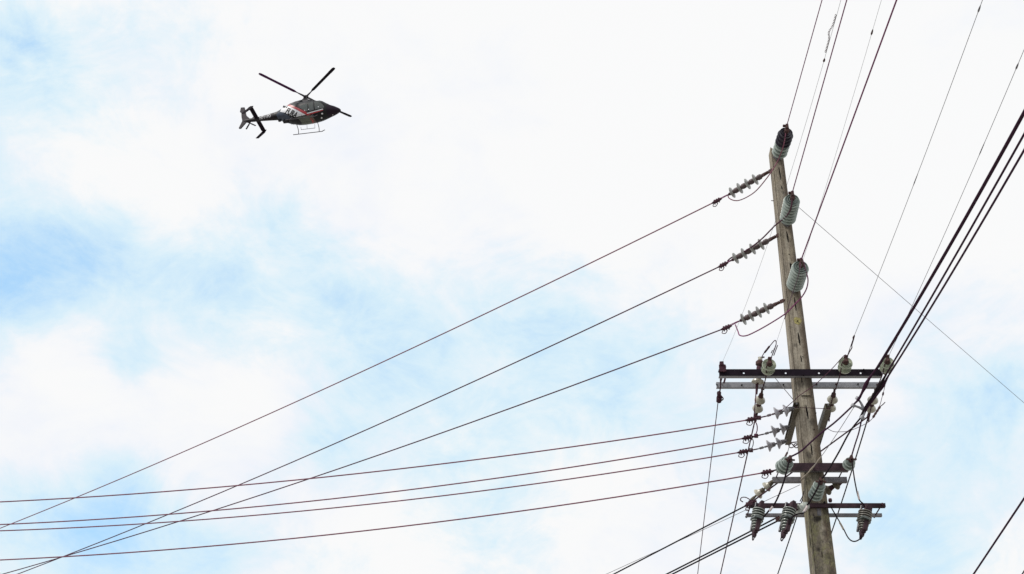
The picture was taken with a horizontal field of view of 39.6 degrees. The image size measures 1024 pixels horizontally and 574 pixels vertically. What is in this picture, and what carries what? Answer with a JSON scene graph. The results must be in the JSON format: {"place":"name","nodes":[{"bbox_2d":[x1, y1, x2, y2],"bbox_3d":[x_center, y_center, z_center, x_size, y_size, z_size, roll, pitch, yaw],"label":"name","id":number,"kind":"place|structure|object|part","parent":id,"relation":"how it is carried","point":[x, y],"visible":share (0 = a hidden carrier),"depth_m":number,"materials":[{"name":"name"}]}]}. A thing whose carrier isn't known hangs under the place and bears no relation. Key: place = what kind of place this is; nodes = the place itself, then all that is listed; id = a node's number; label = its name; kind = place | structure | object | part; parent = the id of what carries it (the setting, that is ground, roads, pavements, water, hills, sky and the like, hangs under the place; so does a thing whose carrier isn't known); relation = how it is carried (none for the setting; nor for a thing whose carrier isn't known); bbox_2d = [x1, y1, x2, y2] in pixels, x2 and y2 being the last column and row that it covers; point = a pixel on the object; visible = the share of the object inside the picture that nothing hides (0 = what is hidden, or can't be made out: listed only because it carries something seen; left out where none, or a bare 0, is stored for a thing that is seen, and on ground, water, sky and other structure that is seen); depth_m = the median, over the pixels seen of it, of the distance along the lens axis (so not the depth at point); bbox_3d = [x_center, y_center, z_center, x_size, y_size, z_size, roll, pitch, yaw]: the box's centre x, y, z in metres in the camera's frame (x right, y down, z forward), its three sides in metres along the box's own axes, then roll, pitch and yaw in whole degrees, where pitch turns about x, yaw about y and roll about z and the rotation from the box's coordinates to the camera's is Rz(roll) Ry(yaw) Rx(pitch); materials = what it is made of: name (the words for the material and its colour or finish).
{"place":"outdoors","nodes":[
{"label":"outdoors","id":0,"kind":"place"},
{"bbox_2d":[239,67,351,137],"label":"helicopter","id":1,"kind":"object","parent":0,"point":[305,110],"visible":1,"depth_m":144.29,"materials":[{"name":"black paint"}]},
{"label":"window","id":2,"kind":"part","parent":1,"relation":"part of","materials":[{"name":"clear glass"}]},
{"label":"window","id":3,"kind":"part","parent":1,"relation":"part of","materials":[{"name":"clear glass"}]},
{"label":"window","id":4,"kind":"part","parent":1,"relation":"part of","materials":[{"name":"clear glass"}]},
{"bbox_2d":[0,0,1023,573],"label":"sky","id":5,"kind":"structure","parent":0,"point":[175,277],"materials":[{"name":"white"}]},
{"bbox_2d":[973,497,1023,573],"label":"power line","id":6,"kind":"object","parent":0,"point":[1000,533],"visible":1,"depth_m":21.20,"materials":[{"name":"black metal"}]},
{"label":"ground","id":7,"kind":"structure","parent":0,"visible":0},
{"bbox_2d":[716,147,885,573],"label":"utility pole","id":8,"kind":"object","parent":7,"relation":"on","point":[801,374],"visible":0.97,"depth_m":18.75,"materials":[{"name":"wood"}]},
{"bbox_2d":[0,469,776,560],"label":"power line","id":9,"kind":"object","parent":8,"relation":"attached to","point":[767,471],"visible":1,"depth_m":18.89,"materials":[{"name":"black metal"}]},
{"bbox_2d":[607,485,798,573],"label":"messenger wire","id":10,"kind":"object","parent":8,"relation":"attached to","point":[703,529],"visible":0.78,"depth_m":19.13,"materials":[{"name":"metal"}]},
{"bbox_2d":[697,361,725,573],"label":"power line","id":11,"kind":"object","parent":8,"relation":"attached to","point":[722,367],"visible":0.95,"depth_m":19.22,"materials":[{"name":"metal"}]},
{"bbox_2d":[666,516,778,573],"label":"thick cable","id":12,"kind":"object","parent":8,"relation":"attached to","point":[718,547],"visible":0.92,"depth_m":18.65,"materials":[{"name":"black rubber"}]},
{"bbox_2d":[672,516,780,573],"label":"thick cable","id":13,"kind":"object","parent":8,"relation":"attached to","point":[777,519],"visible":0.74,"depth_m":18.49,"materials":[{"name":"black rubber"}]},
{"bbox_2d":[614,416,867,573],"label":"thick cable","id":14,"kind":"object","parent":8,"relation":"attached to","point":[746,505],"visible":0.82,"depth_m":18.79,"materials":[{"name":"black rubber"}]},
{"bbox_2d":[831,414,869,532],"bbox_3d":[6.000,10.389,43.305,0.045,9.983,50.084,-1,-30,2],"label":"power line","id":15,"kind":"object","parent":14,"relation":"attached to","point":[868,419],"visible":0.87,"depth_m":20.43,"materials":[{"name":"black metal"}]},
{"bbox_2d":[727,168,771,197],"bbox_3d":[3.495,-1.538,20.754,0.843,0.174,0.174,-30,-41,29],"label":"strain insulator","id":16,"kind":"object","parent":8,"relation":"attached to","point":[745,184],"visible":0.98,"depth_m":20.76,"materials":[{"name":"ceramic"}]},
{"bbox_2d":[0,195,726,528],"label":"power line","id":17,"kind":"object","parent":16,"relation":"attached to","point":[716,201],"visible":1,"depth_m":24.29,"materials":[{"name":"black metal"}]},
{"bbox_2d":[730,233,778,263],"bbox_3d":[3.481,-0.574,20.202,0.904,0.174,0.174,-30,-41,28],"label":"strain insulator","id":18,"kind":"object","parent":8,"relation":"attached to","point":[742,254],"visible":0.99,"depth_m":20.20,"materials":[{"name":"ceramic"}]},
{"bbox_2d":[18,260,730,573],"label":"power line","id":19,"kind":"object","parent":18,"relation":"attached to","point":[724,263],"visible":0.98,"depth_m":23.30,"materials":[{"name":"metal"}]},
{"bbox_2d":[750,500,765,540],"bbox_3d":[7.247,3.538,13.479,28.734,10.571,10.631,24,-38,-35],"label":"fuse cutout","id":20,"kind":"object","parent":8,"relation":"attached to","point":[757,514],"visible":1,"depth_m":17.57,"materials":[{"name":"grey ceramic"}]},
{"bbox_2d":[751,356,764,394],"bbox_3d":[3.285,1.185,18.965,0.196,0.527,0.172,0,-30,0],"label":"surge arrester","id":21,"kind":"object","parent":8,"relation":"attached to","point":[759,381],"visible":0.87,"depth_m":18.93,"materials":[{"name":"beige ceramic"}]},
{"bbox_2d":[753,384,756,415],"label":"jumper lead","id":22,"kind":"object","parent":21,"relation":"attached to","point":[755,401],"visible":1,"depth_m":18.78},
{"bbox_2d":[762,340,776,358],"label":"jumper lead","id":23,"kind":"object","parent":21,"relation":"attached to","point":[768,347],"visible":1,"depth_m":18.73,"materials":[{"name":"metal"}]},
{"bbox_2d":[752,384,764,414],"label":"strain insulator","id":24,"kind":"object","parent":8,"relation":"attached to","point":[760,400],"visible":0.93,"depth_m":19.21,"materials":[{"name":"beige ceramic"}]},
{"bbox_2d":[720,413,757,573],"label":"power line","id":25,"kind":"object","parent":24,"relation":"attached to","point":[756,415],"visible":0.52,"depth_m":21.66,"materials":[{"name":"metal"}]},
{"bbox_2d":[755,365,766,412],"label":"jumper lead","id":26,"kind":"object","parent":24,"relation":"attached to","point":[763,384],"visible":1,"depth_m":18.83,"materials":[{"name":"metal"}]},
{"bbox_2d":[739,299,784,324],"bbox_3d":[3.464,0.320,19.647,0.762,0.174,0.174,-28,-39,25],"label":"strain insulator","id":27,"kind":"object","parent":8,"relation":"attached to","point":[757,312],"visible":1,"depth_m":19.64,"materials":[{"name":"ceramic"}]},
{"bbox_2d":[3,321,738,573],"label":"power line","id":28,"kind":"object","parent":27,"relation":"attached to","point":[726,327],"visible":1,"depth_m":22.45,"materials":[{"name":"metal"}]},
{"bbox_2d":[750,479,775,499],"bbox_3d":[3.256,2.628,18.439,0.144,0.144,0.442,29,-64,-40],"label":"strain insulator","id":29,"kind":"object","parent":8,"relation":"attached to","point":[766,486],"visible":0.96,"depth_m":18.41,"materials":[{"name":"grey ceramic"}]},
{"bbox_2d":[761,357,775,375],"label":"glass insulator","id":30,"kind":"object","parent":8,"relation":"attached to","point":[770,364],"visible":1,"depth_m":18.56,"materials":[{"name":"glass"}]},
{"bbox_2d":[723,1,840,359],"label":"thin strand","id":31,"kind":"object","parent":30,"relation":"attached to","point":[829,37],"visible":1,"depth_m":13.36,"materials":[{"name":"metal"}]},
{"bbox_2d":[771,2,880,355],"bbox_3d":[3.662,-16.368,2.454,0.084,13.977,45.001,0,-30,-1],"label":"thin strand","id":32,"kind":"object","parent":30,"relation":"attached to","point":[826,184],"visible":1,"depth_m":15.32,"materials":[{"name":"metal"}]},
{"bbox_2d":[758,438,788,451],"bbox_3d":[3.558,2.146,19.369,0.434,0.168,0.168,-17,-32,6],"label":"strain insulator","id":33,"kind":"object","parent":8,"relation":"attached to","point":[771,445],"visible":1,"depth_m":19.33,"materials":[{"name":"grey ceramic"}]},
{"bbox_2d":[0,448,757,530],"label":"power line","id":34,"kind":"object","parent":33,"relation":"attached to","point":[742,451],"visible":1,"depth_m":20.29,"materials":[{"name":"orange metal"}]},
{"bbox_2d":[764,423,789,436],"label":"strain insulator","id":35,"kind":"object","parent":8,"relation":"attached to","point":[783,429],"visible":1,"depth_m":18.97,"materials":[{"name":"grey ceramic"}]},
{"bbox_2d":[0,434,763,524],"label":"power line","id":36,"kind":"object","parent":35,"relation":"attached to","point":[747,437],"visible":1,"depth_m":19.90,"materials":[{"name":"black metal"}]},
{"bbox_2d":[766,405,794,418],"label":"strain insulator","id":37,"kind":"object","parent":8,"relation":"attached to","point":[786,411],"visible":1,"depth_m":18.54,"materials":[{"name":"ceramic"}]},
{"bbox_2d":[0,416,763,501],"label":"power line","id":38,"kind":"object","parent":37,"relation":"attached to","point":[752,419],"visible":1,"depth_m":19.48,"materials":[{"name":"black metal"}]},
{"bbox_2d":[761,354,846,417],"bbox_3d":[3.799,1.341,18.593,1.295,0.641,0.191,-15,-33,24],"label":"jumper lead","id":39,"kind":"object","parent":37,"relation":"attached to","point":[809,388],"visible":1,"depth_m":18.56,"materials":[{"name":"black rubber"}]},
{"bbox_2d":[772,124,792,161],"bbox_3d":[3.868,-2.055,20.318,0.244,0.248,0.670,0,-30,0],"label":"post insulator","id":40,"kind":"object","parent":8,"relation":"attached to","point":[778,145],"visible":0.98,"depth_m":20.23,"materials":[{"name":"ceramic"}]},
{"bbox_2d":[728,133,785,200],"bbox_3d":[3.623,-1.696,20.577,0.190,0.560,1.515,14,-33,-23],"label":"jumper lead","id":41,"kind":"object","parent":40,"relation":"attached to","point":[767,176],"visible":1,"depth_m":20.40,"materials":[{"name":"black metal"}]},
{"bbox_2d":[787,0,821,124],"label":"power line","id":42,"kind":"object","parent":40,"relation":"attached to","point":[804,61],"visible":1,"depth_m":18.85,"materials":[{"name":"black metal"}]},
{"bbox_2d":[775,455,794,474],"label":"spool insulator","id":43,"kind":"object","parent":8,"relation":"attached to","point":[781,465],"visible":0.94,"depth_m":17.88,"materials":[{"name":"ceramic"}]},
{"bbox_2d":[761,459,789,520],"bbox_3d":[3.279,2.505,17.689,0.448,0.792,0.053,-11,-32,19],"label":"thick cable","id":44,"kind":"object","parent":43,"relation":"attached to","point":[770,509],"visible":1,"depth_m":17.62,"materials":[{"name":"black rubber"}]},
{"bbox_2d":[792,406,851,456],"bbox_3d":[3.923,1.844,18.048,0.891,0.738,0.078,1,-30,-2],"label":"thick cable","id":45,"kind":"object","parent":43,"relation":"attached to","point":[829,426],"visible":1,"depth_m":18.07,"materials":[{"name":"black rubber"}]},
{"bbox_2d":[778,500,797,540],"bbox_3d":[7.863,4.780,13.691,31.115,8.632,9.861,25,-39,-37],"label":"fuse cutout","id":46,"kind":"object","parent":8,"relation":"attached to","point":[788,512],"visible":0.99,"depth_m":17.54,"materials":[{"name":"grey ceramic"}]},
{"bbox_2d":[789,505,808,524],"bbox_3d":[3.524,2.804,17.505,0.269,0.257,0.055,0,-30,0],"label":"thick cable","id":47,"kind":"object","parent":46,"relation":"attached to","point":[805,510],"visible":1,"depth_m":17.51,"materials":[{"name":"black rubber"}]},
{"bbox_2d":[780,191,799,226],"bbox_3d":[3.858,-1.076,19.740,0.242,0.240,0.669,0,-30,0],"label":"post insulator","id":48,"kind":"object","parent":8,"relation":"attached to","point":[789,219],"visible":0.97,"depth_m":19.63,"materials":[{"name":"ceramic"}]},
{"bbox_2d":[727,199,792,260],"bbox_3d":[3.557,-0.806,20.052,0.202,0.331,1.545,15,-33,-25],"label":"jumper lead","id":49,"kind":"object","parent":48,"relation":"attached to","point":[769,230],"visible":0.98,"depth_m":19.98,"materials":[{"name":"black rubber"}]},
{"bbox_2d":[792,0,846,191],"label":"power line","id":50,"kind":"object","parent":48,"relation":"attached to","point":[820,93],"visible":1,"depth_m":17.71,"materials":[{"name":"black metal"}]},
{"bbox_2d":[787,258,808,292],"bbox_3d":[3.857,-0.148,19.198,0.234,0.248,0.660,0,-30,0],"label":"post insulator","id":51,"kind":"object","parent":8,"relation":"attached to","point":[793,274],"visible":0.98,"depth_m":19.07,"materials":[{"name":"ceramic"}]},
{"bbox_2d":[735,260,808,336],"bbox_3d":[3.547,0.243,19.381,0.239,0.658,1.471,20,-35,-30],"label":"jumper lead","id":52,"kind":"object","parent":51,"relation":"attached to","point":[784,313],"visible":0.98,"depth_m":19.20,"materials":[{"name":"black rubber"}]},
{"bbox_2d":[784,262,800,318],"bbox_3d":[3.781,0.023,19.055,0.092,0.615,0.620,7,-31,-11],"label":"jumper lead","id":53,"kind":"object","parent":51,"relation":"attached to","point":[794,288],"visible":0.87,"depth_m":19.08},
{"bbox_2d":[801,0,896,258],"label":"power line","id":54,"kind":"object","parent":51,"relation":"attached to","point":[851,121],"visible":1,"depth_m":16.06,"materials":[{"name":"black metal"}]},
{"bbox_2d":[796,502,809,514],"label":"bell insulator","id":55,"kind":"object","parent":8,"relation":"attached to","point":[800,507],"visible":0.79,"depth_m":17.75,"materials":[{"name":"ceramic"}]},
{"bbox_2d":[808,477,825,500],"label":"spool insulator","id":56,"kind":"object","parent":8,"relation":"attached to","point":[818,495],"visible":0.94,"depth_m":17.73,"materials":[{"name":"ceramic"}]},
{"bbox_2d":[827,383,837,413],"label":"strain insulator","id":57,"kind":"object","parent":8,"relation":"attached to","point":[834,401],"visible":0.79,"depth_m":19.20,"materials":[{"name":"beige ceramic"}]},
{"bbox_2d":[777,414,830,573],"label":"power line","id":58,"kind":"object","parent":57,"relation":"attached to","point":[796,517],"visible":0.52,"depth_m":23.09,"materials":[{"name":"black metal"}]},
{"bbox_2d":[830,362,842,407],"bbox_3d":[4.301,1.363,18.941,0.029,0.259,1.135,0,-30,1],"label":"jumper lead","id":59,"kind":"object","parent":57,"relation":"attached to","point":[836,384],"visible":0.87,"depth_m":18.78,"materials":[{"name":"metal"}]},
{"bbox_2d":[825,483,842,494],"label":"strain insulator","id":60,"kind":"object","parent":8,"relation":"attached to","point":[830,488],"visible":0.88,"depth_m":18.46,"materials":[{"name":"ceramic"}]},
{"bbox_2d":[838,355,852,374],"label":"glass insulator","id":61,"kind":"object","parent":8,"relation":"attached to","point":[847,365],"visible":1,"depth_m":18.58,"materials":[{"name":"glass"}]},
{"bbox_2d":[847,0,982,356],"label":"thin strand","id":62,"kind":"object","parent":61,"relation":"attached to","point":[853,337],"visible":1,"depth_m":15.32,"materials":[{"name":"metal"}]},
{"bbox_2d":[842,455,856,470],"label":"spool insulator","id":63,"kind":"object","parent":8,"relation":"attached to","point":[847,464],"visible":0.97,"depth_m":17.90,"materials":[{"name":"ceramic"}]},
{"bbox_2d":[851,459,864,506],"bbox_3d":[4.315,2.437,17.763,0.034,0.627,0.187,-26,-39,37],"label":"thick cable","id":64,"kind":"object","parent":63,"relation":"attached to","point":[857,492],"visible":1,"depth_m":17.69,"materials":[{"name":"black rubber"}]},
{"bbox_2d":[828,387,884,431],"bbox_3d":[4.607,1.650,18.894,0.834,0.596,0.301,-11,-32,18],"label":"jumper lead","id":65,"kind":"object","parent":8,"relation":"attached to","point":[877,410],"visible":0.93,"depth_m":18.87,"materials":[{"name":"metal"}]},
{"bbox_2d":[856,503,872,539],"bbox_3d":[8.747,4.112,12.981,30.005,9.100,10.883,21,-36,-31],"label":"fuse cutout","id":66,"kind":"object","parent":8,"relation":"attached to","point":[864,518],"visible":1,"depth_m":17.55,"materials":[{"name":"grey ceramic"}]},
{"bbox_2d":[830,506,861,541],"bbox_3d":[4.138,2.923,17.572,0.356,0.507,0.068,-8,-31,13],"label":"thick cable","id":67,"kind":"object","parent":66,"relation":"attached to","point":[841,525],"visible":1,"depth_m":17.55,"materials":[{"name":"black rubber"}]},
{"bbox_2d":[867,384,877,414],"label":"strain insulator","id":68,"kind":"object","parent":8,"relation":"attached to","point":[873,408],"visible":0.56,"depth_m":19.29,"materials":[{"name":"beige ceramic"}]},
{"bbox_2d":[869,363,885,415],"bbox_3d":[4.849,1.372,18.936,0.044,0.241,1.134,0,-30,0],"label":"jumper lead","id":69,"kind":"object","parent":68,"relation":"attached to","point":[878,383],"visible":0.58,"depth_m":18.71,"materials":[{"name":"metal"}]},
{"bbox_2d":[879,354,893,374],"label":"glass insulator","id":70,"kind":"object","parent":8,"relation":"attached to","point":[888,360],"visible":0.74,"depth_m":18.56,"materials":[{"name":"glass"}]},
{"bbox_2d":[889,50,1023,354],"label":"thin strand","id":71,"kind":"object","parent":70,"relation":"attached to","point":[968,179],"visible":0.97,"depth_m":15.11,"materials":[{"name":"metal"}]},
{"bbox_2d":[800,208,1023,402],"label":"thin strand","id":72,"kind":"object","parent":8,"relation":"attached to","point":[908,302],"visible":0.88,"depth_m":22.05,"materials":[{"name":"metal"}]},
{"bbox_2d":[854,109,1023,403],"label":"thick cable","id":73,"kind":"object","parent":8,"relation":"attached to","point":[990,173],"visible":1,"depth_m":15.06,"materials":[{"name":"black rubber"}]},
{"bbox_2d":[850,396,864,419],"bbox_3d":[4.431,1.552,18.202,0.195,0.337,0.083,0,-30,0],"label":"cable spacer","id":74,"kind":"object","parent":73,"relation":"attached to","point":[853,405],"visible":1,"depth_m":18.20,"materials":[{"name":"metal"}]},
{"bbox_2d":[800,409,852,480],"bbox_3d":[4.006,1.988,18.091,0.783,0.917,0.052,-9,-31,15],"label":"messenger wire","id":75,"kind":"object","parent":74,"relation":"attached to","point":[810,470],"visible":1,"depth_m":18.01,"materials":[{"name":"metal"}]},
{"bbox_2d":[807,418,860,505],"bbox_3d":[4.042,2.157,17.797,0.834,1.215,0.162,0,-30,0],"label":"thick cable","id":76,"kind":"object","parent":74,"relation":"attached to","point":[837,454],"visible":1,"depth_m":17.79,"materials":[{"name":"black rubber"}]},
{"bbox_2d":[851,419,861,454],"bbox_3d":[4.363,1.913,18.020,0.225,0.545,0.038,5,-30,-9],"label":"thick cable","id":77,"kind":"object","parent":74,"relation":"attached to","point":[857,437],"visible":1,"depth_m":18.04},
{"bbox_2d":[860,133,1023,415],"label":"thick cable","id":78,"kind":"object","parent":74,"relation":"attached to","point":[878,387],"visible":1,"depth_m":15.60,"materials":[{"name":"black rubber"}]},
{"bbox_2d":[864,149,1023,415],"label":"thick cable","id":79,"kind":"object","parent":74,"relation":"attached to","point":[959,260],"visible":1,"depth_m":15.46,"materials":[{"name":"black rubber"}]}
]}

